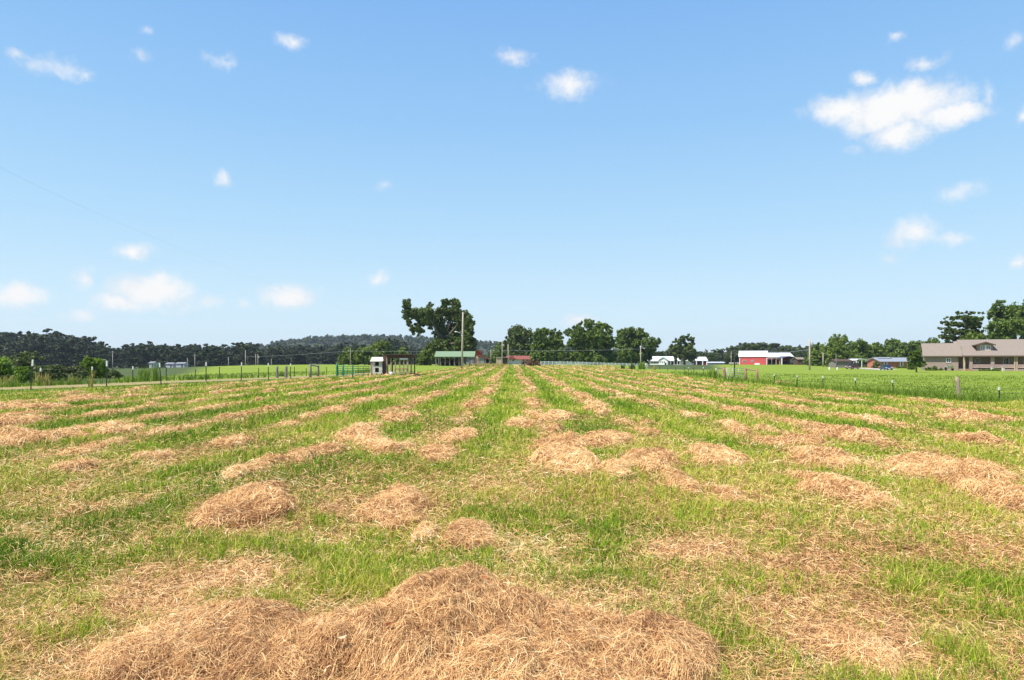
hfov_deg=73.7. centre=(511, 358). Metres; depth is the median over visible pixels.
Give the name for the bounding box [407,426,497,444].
hay mound
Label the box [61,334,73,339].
woodland tree
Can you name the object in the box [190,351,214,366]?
woodland tree
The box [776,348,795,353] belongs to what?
woodland tree
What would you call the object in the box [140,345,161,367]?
woodland tree
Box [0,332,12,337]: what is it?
woodland tree
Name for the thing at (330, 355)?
woodland tree
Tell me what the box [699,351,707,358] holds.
woodland tree
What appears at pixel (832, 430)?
hay mound
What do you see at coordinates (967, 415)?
hay mound
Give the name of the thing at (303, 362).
woodland tree
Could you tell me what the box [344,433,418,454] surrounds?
hay mound
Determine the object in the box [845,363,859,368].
parked truck
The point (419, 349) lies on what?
woodland tree
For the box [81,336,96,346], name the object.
woodland tree
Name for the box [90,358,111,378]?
bush
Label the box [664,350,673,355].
woodland tree
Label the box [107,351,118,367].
pine tree
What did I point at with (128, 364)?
wire fence
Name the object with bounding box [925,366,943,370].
bush
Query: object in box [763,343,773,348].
woodland tree
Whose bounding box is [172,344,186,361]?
pine tree
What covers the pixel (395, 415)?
hay mound
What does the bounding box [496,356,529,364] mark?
cottage
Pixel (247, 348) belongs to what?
woodland tree
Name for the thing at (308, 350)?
woodland tree
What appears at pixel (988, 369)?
hedge
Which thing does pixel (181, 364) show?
white house
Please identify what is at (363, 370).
green gate
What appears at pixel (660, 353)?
woodland tree
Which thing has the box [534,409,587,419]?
hay mound
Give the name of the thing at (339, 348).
woodland tree
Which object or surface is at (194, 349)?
woodland tree
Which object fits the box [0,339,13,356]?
pine tree
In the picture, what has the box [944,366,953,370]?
garden cart
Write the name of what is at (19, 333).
woodland tree
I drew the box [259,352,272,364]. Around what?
woodland tree
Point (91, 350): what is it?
woodland tree
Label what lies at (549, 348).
pecan tree
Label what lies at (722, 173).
sky
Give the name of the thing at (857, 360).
carport
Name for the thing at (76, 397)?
hay mound
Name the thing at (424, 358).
green tree
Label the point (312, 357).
pine tree
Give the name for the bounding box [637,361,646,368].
weed clump
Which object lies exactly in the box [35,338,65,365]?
woodland tree
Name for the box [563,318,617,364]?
broad tree
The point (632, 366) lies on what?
weed clump
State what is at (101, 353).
woodland tree
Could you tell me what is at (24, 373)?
bush
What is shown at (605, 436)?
hay mound
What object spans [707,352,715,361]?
woodland tree
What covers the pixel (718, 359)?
woodland tree
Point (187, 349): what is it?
woodland tree
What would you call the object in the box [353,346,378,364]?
green tree
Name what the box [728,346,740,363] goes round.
woodland tree
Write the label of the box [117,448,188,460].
hay mound
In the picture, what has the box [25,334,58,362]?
woodland tree
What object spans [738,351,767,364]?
red barn
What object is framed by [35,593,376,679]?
hay mound
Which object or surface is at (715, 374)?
weed clump
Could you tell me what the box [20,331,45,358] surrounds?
woodland tree
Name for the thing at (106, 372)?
fence post
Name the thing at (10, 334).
pine tree
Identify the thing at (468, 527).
hay mound
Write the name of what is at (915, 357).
leaning tree
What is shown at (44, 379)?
weed clump
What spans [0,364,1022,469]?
cut hay
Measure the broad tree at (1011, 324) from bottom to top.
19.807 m
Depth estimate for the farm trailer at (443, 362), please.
152.60 m
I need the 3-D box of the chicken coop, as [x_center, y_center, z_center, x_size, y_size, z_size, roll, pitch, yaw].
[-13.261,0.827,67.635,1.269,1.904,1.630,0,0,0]
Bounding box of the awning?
[767,358,779,364]
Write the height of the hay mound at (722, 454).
0.358 m
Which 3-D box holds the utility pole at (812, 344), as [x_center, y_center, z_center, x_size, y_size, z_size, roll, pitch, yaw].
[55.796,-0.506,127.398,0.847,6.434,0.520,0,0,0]
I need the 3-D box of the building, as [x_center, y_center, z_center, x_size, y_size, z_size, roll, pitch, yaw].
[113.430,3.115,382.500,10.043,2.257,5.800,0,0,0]
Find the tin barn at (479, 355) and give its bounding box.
[476,351,490,363]
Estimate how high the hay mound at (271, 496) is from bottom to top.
0.381 m
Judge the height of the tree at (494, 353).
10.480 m
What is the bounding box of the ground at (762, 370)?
[0,362,1023,679]
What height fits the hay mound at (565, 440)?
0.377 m
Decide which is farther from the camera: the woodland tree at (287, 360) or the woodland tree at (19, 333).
the woodland tree at (19, 333)
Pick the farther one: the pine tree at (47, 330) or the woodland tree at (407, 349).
the pine tree at (47, 330)
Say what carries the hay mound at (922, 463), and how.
on the ground at (762, 370)
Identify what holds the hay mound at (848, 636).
on the ground at (762, 370)
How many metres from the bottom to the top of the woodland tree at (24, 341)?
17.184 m
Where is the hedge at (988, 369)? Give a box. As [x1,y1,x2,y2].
[978,368,995,370]
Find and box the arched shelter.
[775,356,793,364]
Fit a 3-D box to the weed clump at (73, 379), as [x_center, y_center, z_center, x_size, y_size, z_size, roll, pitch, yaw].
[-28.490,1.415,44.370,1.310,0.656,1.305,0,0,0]
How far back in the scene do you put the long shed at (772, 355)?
319.18 m
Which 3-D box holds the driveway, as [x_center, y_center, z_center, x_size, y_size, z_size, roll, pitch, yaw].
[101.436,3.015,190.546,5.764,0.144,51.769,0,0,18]
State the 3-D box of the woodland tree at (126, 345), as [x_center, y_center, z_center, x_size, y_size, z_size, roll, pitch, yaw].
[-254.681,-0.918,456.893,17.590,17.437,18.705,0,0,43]
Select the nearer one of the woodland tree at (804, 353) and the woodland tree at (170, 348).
the woodland tree at (170, 348)
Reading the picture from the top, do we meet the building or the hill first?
the hill
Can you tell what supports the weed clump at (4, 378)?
on the ground at (762, 370)
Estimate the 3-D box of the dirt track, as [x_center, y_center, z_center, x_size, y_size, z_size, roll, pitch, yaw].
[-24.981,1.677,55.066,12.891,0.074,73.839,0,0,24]
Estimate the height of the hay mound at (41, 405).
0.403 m
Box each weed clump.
[0,375,17,386]
[32,372,54,385]
[59,377,81,384]
[85,370,96,387]
[134,365,151,380]
[149,362,158,380]
[629,362,635,368]
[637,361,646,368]
[705,369,712,377]
[710,368,718,378]
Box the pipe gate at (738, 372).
[732,368,744,378]
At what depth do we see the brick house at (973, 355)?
128.09 m
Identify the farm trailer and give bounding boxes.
[441,359,452,365]
[450,359,460,365]
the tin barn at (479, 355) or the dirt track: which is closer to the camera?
the dirt track
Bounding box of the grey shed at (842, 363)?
[827,359,853,367]
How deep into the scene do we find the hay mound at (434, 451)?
11.57 m
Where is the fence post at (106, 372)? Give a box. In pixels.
[106,361,107,386]
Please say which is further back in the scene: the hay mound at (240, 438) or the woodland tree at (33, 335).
the woodland tree at (33, 335)
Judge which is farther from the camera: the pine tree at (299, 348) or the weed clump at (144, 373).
the pine tree at (299, 348)
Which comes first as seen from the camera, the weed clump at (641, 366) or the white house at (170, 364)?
the weed clump at (641, 366)
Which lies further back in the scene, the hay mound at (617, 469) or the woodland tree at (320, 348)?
the woodland tree at (320, 348)
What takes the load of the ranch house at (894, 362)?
on the ground at (762, 370)
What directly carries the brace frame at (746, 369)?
on the ground at (762, 370)
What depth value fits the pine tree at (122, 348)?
389.44 m
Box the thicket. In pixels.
[819,353,869,365]
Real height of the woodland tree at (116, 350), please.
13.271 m
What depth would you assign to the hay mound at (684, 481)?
8.82 m
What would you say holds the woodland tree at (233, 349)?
on the ground at (762, 370)
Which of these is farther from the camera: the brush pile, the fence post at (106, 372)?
the brush pile
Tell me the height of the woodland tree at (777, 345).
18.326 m
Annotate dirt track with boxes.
[0,371,409,389]
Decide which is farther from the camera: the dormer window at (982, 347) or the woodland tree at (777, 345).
the woodland tree at (777, 345)
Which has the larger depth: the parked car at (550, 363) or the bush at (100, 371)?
the parked car at (550, 363)
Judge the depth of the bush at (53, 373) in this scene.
51.99 m
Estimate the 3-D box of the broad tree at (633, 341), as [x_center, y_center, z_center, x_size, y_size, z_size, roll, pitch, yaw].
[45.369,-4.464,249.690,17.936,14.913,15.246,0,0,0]
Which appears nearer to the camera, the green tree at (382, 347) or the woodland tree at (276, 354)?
the green tree at (382, 347)
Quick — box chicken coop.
[370,357,383,374]
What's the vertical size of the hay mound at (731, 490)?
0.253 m
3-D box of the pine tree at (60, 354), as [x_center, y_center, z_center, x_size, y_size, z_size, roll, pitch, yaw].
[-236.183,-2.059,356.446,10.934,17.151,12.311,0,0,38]
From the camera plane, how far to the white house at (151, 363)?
330.40 m
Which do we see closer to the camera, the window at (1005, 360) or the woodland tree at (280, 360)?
the window at (1005, 360)
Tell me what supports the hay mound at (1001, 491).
on the ground at (762, 370)
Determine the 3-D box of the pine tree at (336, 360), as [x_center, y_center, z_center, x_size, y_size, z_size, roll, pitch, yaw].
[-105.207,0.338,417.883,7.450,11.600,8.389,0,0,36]
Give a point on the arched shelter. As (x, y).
(783, 358)
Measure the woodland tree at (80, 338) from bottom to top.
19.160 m
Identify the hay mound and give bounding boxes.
[0,400,85,410]
[0,413,57,426]
[0,422,108,448]
[30,456,129,473]
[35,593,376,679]
[45,394,123,402]
[50,420,166,431]
[84,420,150,435]
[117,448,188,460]
[127,477,343,540]
[178,460,302,481]
[203,433,272,448]
[214,560,785,679]
[284,440,361,458]
[290,480,473,539]
[318,424,398,446]
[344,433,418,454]
[364,410,433,423]
[379,516,548,560]
[389,518,470,545]
[401,441,488,464]
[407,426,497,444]
[497,416,557,429]
[497,443,638,479]
[506,430,614,451]
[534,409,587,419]
[569,457,656,481]
[578,428,671,450]
[601,445,713,479]
[630,466,741,499]
[660,441,793,471]
[663,483,802,506]
[744,468,965,516]
[752,431,862,446]
[763,444,893,475]
[776,617,959,679]
[784,423,903,442]
[859,450,1023,488]
[909,471,1023,521]
[923,430,1018,446]
[925,410,1022,424]
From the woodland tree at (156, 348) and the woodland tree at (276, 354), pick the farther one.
the woodland tree at (276, 354)
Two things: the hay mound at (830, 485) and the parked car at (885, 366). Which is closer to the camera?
the hay mound at (830, 485)
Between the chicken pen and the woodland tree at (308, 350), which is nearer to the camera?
the chicken pen
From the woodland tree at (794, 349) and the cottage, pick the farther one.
the woodland tree at (794, 349)
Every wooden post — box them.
[285,366,287,377]
[955,377,960,396]
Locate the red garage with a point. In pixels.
(700, 360)
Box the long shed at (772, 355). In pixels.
[767,353,793,359]
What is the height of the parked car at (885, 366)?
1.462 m
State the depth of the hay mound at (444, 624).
3.73 m
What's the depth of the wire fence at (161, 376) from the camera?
49.78 m
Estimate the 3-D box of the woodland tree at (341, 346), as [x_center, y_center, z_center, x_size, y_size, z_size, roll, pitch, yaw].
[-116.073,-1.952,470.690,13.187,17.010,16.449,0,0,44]
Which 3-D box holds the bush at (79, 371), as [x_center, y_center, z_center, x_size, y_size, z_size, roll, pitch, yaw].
[-34.722,1.383,53.956,2.139,1.775,2.172,0,0,0]
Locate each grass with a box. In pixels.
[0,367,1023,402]
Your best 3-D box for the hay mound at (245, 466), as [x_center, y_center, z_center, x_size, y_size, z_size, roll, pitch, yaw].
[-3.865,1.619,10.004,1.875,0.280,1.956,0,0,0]
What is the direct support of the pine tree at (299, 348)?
on the ground at (762, 370)
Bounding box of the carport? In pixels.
[850,359,866,366]
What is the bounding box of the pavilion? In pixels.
[434,351,475,365]
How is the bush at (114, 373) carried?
on the ground at (762, 370)
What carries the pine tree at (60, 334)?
on the ground at (762, 370)
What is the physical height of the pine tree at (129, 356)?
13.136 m
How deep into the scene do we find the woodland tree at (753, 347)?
426.96 m
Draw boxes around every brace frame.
[309,364,318,376]
[744,368,757,379]
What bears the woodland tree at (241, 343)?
on the ground at (762, 370)
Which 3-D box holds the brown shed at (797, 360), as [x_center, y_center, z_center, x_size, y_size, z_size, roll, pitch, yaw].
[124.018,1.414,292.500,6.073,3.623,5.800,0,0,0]
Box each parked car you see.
[541,361,555,364]
[879,364,892,369]
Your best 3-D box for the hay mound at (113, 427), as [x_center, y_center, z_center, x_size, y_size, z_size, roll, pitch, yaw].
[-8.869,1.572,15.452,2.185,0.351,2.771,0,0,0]
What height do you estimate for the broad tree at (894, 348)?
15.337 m
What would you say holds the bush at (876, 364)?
on the ground at (762, 370)
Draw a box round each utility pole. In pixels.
[455,312,463,368]
[809,338,813,369]
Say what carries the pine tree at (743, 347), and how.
on the ground at (762, 370)
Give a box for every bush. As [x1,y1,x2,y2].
[0,356,15,381]
[10,351,46,370]
[11,366,35,382]
[32,364,73,380]
[58,365,87,379]
[79,356,97,378]
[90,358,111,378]
[107,369,123,378]
[871,361,880,367]
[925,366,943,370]
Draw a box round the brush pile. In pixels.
[520,359,540,365]
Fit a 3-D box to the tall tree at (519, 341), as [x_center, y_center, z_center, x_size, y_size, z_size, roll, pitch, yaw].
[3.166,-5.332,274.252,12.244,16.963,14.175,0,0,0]
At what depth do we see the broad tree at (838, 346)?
250.72 m
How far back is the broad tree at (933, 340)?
283.77 m
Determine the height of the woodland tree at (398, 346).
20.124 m
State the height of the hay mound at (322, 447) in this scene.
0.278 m
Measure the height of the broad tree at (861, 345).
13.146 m
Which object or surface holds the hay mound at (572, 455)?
on the ground at (762, 370)
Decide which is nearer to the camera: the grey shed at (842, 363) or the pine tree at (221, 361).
the grey shed at (842, 363)
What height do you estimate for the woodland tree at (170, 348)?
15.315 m
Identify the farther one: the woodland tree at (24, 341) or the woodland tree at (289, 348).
the woodland tree at (289, 348)
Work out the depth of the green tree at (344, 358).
228.40 m
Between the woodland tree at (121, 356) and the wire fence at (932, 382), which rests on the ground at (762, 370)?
the woodland tree at (121, 356)
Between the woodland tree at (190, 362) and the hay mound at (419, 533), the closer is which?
the hay mound at (419, 533)
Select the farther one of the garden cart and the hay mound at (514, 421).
the garden cart
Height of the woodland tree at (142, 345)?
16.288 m
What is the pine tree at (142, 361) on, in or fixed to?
on the ground at (762, 370)
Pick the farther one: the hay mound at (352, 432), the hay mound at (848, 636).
the hay mound at (352, 432)
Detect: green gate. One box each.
[338,366,351,374]
[353,366,368,374]
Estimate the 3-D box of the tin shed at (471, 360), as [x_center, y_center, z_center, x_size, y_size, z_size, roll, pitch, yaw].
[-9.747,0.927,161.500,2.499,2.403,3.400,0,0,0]
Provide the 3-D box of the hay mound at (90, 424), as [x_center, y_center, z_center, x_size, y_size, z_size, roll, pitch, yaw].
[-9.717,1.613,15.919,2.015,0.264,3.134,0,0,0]
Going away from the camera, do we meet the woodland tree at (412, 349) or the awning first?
the awning
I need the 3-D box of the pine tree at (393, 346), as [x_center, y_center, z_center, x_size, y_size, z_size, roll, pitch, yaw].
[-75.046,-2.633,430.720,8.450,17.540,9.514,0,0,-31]
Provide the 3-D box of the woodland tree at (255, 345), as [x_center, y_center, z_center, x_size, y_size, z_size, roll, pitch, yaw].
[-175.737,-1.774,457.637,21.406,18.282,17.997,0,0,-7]
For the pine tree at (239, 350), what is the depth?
378.33 m
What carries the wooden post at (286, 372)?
on the ground at (762, 370)
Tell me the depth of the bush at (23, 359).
59.58 m
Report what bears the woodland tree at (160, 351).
on the ground at (762, 370)
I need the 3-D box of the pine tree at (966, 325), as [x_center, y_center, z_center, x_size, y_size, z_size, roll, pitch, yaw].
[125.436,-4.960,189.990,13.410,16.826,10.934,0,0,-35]
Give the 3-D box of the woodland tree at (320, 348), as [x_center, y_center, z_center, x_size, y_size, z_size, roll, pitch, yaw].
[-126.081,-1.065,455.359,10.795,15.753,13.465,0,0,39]
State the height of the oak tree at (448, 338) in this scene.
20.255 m
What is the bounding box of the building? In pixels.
[707,362,724,364]
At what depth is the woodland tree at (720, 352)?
510.57 m
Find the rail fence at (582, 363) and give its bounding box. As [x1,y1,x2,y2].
[540,361,647,365]
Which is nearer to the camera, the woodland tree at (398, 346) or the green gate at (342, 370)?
the green gate at (342, 370)
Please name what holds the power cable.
attached to the utility pole
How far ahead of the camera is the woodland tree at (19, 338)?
391.18 m
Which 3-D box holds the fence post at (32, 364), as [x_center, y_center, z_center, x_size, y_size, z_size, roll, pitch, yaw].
[-25.426,1.049,36.148,0.072,1.960,0.066,4,0,0]
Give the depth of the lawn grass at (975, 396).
49.67 m
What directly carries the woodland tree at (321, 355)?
on the ground at (762, 370)
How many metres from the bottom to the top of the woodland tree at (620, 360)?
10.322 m
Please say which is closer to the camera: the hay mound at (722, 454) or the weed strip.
the hay mound at (722, 454)
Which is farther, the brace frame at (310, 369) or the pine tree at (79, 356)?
the pine tree at (79, 356)
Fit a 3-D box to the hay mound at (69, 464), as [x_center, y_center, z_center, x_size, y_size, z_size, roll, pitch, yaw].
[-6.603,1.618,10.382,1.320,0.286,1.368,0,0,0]
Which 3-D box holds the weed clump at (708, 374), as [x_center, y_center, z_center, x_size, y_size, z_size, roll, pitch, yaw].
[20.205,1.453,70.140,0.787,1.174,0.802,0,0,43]
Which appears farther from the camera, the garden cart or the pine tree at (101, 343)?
the pine tree at (101, 343)
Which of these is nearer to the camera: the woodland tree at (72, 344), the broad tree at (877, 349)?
the broad tree at (877, 349)
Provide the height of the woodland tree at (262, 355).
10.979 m
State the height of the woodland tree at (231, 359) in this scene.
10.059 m
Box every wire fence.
[0,363,287,383]
[47,368,321,378]
[758,373,1023,397]
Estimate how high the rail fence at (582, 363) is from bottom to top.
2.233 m
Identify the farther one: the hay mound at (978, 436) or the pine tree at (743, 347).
the pine tree at (743, 347)
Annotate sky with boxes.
[0,0,1023,359]
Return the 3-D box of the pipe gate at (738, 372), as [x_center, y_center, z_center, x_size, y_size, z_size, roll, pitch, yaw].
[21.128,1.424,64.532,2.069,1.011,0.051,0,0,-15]
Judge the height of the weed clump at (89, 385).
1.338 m
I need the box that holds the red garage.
[694,357,707,364]
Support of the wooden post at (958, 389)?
on the ground at (762, 370)
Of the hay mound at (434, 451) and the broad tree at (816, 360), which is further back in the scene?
the broad tree at (816, 360)
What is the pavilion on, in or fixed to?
on the ground at (762, 370)
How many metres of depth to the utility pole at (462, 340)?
103.85 m
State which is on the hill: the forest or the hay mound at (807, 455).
the forest
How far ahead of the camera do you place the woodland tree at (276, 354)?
416.55 m
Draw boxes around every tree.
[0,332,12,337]
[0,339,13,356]
[0,340,29,365]
[3,332,15,342]
[5,336,27,344]
[9,331,25,338]
[12,339,37,360]
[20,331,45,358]
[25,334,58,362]
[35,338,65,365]
[42,328,53,335]
[45,338,72,366]
[52,332,66,342]
[57,337,88,366]
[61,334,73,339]
[63,337,86,358]
[70,340,89,365]
[80,338,90,347]
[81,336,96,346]
[84,345,103,361]
[92,348,114,365]
[96,341,108,357]
[105,348,119,367]
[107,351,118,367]
[113,352,133,368]
[116,344,129,362]
[116,345,126,363]
[124,346,137,368]
[130,344,152,367]
[131,346,149,367]
[139,345,161,367]
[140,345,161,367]
[153,348,166,367]
[158,349,181,367]
[159,345,178,359]
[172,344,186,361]
[177,349,188,361]
[182,347,190,356]
[185,351,200,366]
[186,345,208,365]
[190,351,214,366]
[196,346,218,366]
[213,347,226,365]
[218,353,237,365]
[220,344,231,365]
[225,346,246,364]
[231,342,256,362]
[234,344,246,365]
[236,345,258,365]
[247,351,268,364]
[249,342,264,351]
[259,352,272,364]
[266,345,282,364]
[274,350,288,363]
[280,346,295,363]
[281,348,304,364]
[292,344,305,356]
[293,350,309,364]
[305,347,320,363]
[305,347,321,363]
[314,345,330,362]
[316,352,328,364]
[322,348,337,363]
[324,347,340,363]
[332,349,341,362]
[335,347,360,364]
[336,343,347,361]
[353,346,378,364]
[367,340,397,364]
[384,338,411,353]
[385,338,401,350]
[390,340,397,362]
[393,347,409,364]
[398,347,413,364]
[401,298,477,363]
[410,346,418,364]
[412,348,422,363]
[415,348,439,364]
[489,340,507,362]
[505,324,534,360]
[529,327,566,364]
[561,350,568,363]
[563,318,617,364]
[613,326,661,365]
[613,347,622,364]
[657,351,666,355]
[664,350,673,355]
[667,333,698,364]
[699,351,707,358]
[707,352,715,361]
[714,355,721,361]
[716,348,724,356]
[722,354,730,364]
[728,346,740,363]
[735,343,747,361]
[745,344,758,350]
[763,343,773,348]
[769,348,778,352]
[773,343,780,348]
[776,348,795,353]
[788,348,798,356]
[795,349,802,356]
[802,342,826,365]
[802,350,808,356]
[814,333,862,366]
[847,338,874,366]
[867,342,891,357]
[883,338,925,361]
[906,349,926,371]
[914,337,939,342]
[937,310,986,342]
[964,299,1023,339]
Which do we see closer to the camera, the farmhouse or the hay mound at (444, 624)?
the hay mound at (444, 624)
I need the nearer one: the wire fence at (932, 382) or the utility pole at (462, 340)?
the wire fence at (932, 382)
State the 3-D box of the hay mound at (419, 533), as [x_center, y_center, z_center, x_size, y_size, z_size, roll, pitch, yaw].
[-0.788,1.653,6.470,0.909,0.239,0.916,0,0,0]
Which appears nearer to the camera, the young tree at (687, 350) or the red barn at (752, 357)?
the young tree at (687, 350)
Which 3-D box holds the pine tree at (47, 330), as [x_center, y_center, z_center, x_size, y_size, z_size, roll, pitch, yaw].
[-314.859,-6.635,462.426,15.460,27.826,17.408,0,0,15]
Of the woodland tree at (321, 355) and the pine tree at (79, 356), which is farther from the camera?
the woodland tree at (321, 355)
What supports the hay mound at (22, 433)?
on the ground at (762, 370)
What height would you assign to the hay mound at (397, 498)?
0.301 m
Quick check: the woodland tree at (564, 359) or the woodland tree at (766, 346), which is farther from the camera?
the woodland tree at (766, 346)
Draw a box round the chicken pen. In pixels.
[383,354,415,374]
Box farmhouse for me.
[647,356,694,364]
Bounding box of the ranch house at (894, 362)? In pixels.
[865,357,913,367]
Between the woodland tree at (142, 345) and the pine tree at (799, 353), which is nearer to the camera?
the woodland tree at (142, 345)
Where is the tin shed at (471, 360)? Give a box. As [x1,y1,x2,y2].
[466,357,475,364]
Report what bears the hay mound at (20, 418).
on the ground at (762, 370)
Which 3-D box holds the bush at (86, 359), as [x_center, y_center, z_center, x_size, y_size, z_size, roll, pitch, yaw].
[-37.270,0.946,59.990,1.713,2.362,1.596,0,0,0]
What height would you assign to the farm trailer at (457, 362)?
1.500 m
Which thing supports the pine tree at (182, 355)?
on the ground at (762, 370)
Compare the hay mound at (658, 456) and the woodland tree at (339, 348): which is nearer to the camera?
the hay mound at (658, 456)
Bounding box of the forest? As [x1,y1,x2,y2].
[218,334,656,360]
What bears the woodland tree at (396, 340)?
on the ground at (762, 370)
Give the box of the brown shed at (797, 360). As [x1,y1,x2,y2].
[792,357,806,364]
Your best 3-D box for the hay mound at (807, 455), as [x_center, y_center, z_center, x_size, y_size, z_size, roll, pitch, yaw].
[5.199,1.628,11.277,2.370,0.332,3.065,0,0,0]
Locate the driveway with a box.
[859,368,893,369]
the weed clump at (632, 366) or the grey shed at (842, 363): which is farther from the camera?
the grey shed at (842, 363)
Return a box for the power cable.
[258,349,626,356]
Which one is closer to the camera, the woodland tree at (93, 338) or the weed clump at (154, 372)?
the weed clump at (154, 372)
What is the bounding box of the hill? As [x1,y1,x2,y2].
[266,338,570,361]
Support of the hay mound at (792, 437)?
on the ground at (762, 370)
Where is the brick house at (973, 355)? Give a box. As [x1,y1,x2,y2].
[920,339,1023,370]
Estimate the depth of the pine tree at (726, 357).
431.22 m
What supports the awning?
on the ground at (762, 370)
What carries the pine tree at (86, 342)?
on the ground at (762, 370)
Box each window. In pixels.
[980,345,990,349]
[1003,358,1008,363]
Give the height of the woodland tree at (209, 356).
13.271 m
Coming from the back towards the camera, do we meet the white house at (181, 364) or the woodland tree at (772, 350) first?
the woodland tree at (772, 350)
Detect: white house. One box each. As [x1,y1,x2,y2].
[149,361,157,367]
[166,362,175,367]
[175,362,188,366]
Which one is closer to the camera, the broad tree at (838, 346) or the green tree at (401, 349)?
the green tree at (401, 349)
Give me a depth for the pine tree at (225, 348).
389.86 m
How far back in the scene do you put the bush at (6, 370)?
49.82 m
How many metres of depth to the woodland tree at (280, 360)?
433.38 m
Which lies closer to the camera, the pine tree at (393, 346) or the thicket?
the thicket
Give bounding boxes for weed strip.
[455,363,512,366]
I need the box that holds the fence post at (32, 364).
[30,360,33,389]
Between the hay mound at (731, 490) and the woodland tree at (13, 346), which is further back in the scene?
the woodland tree at (13, 346)
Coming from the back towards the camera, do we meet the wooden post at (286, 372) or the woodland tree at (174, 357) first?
the woodland tree at (174, 357)

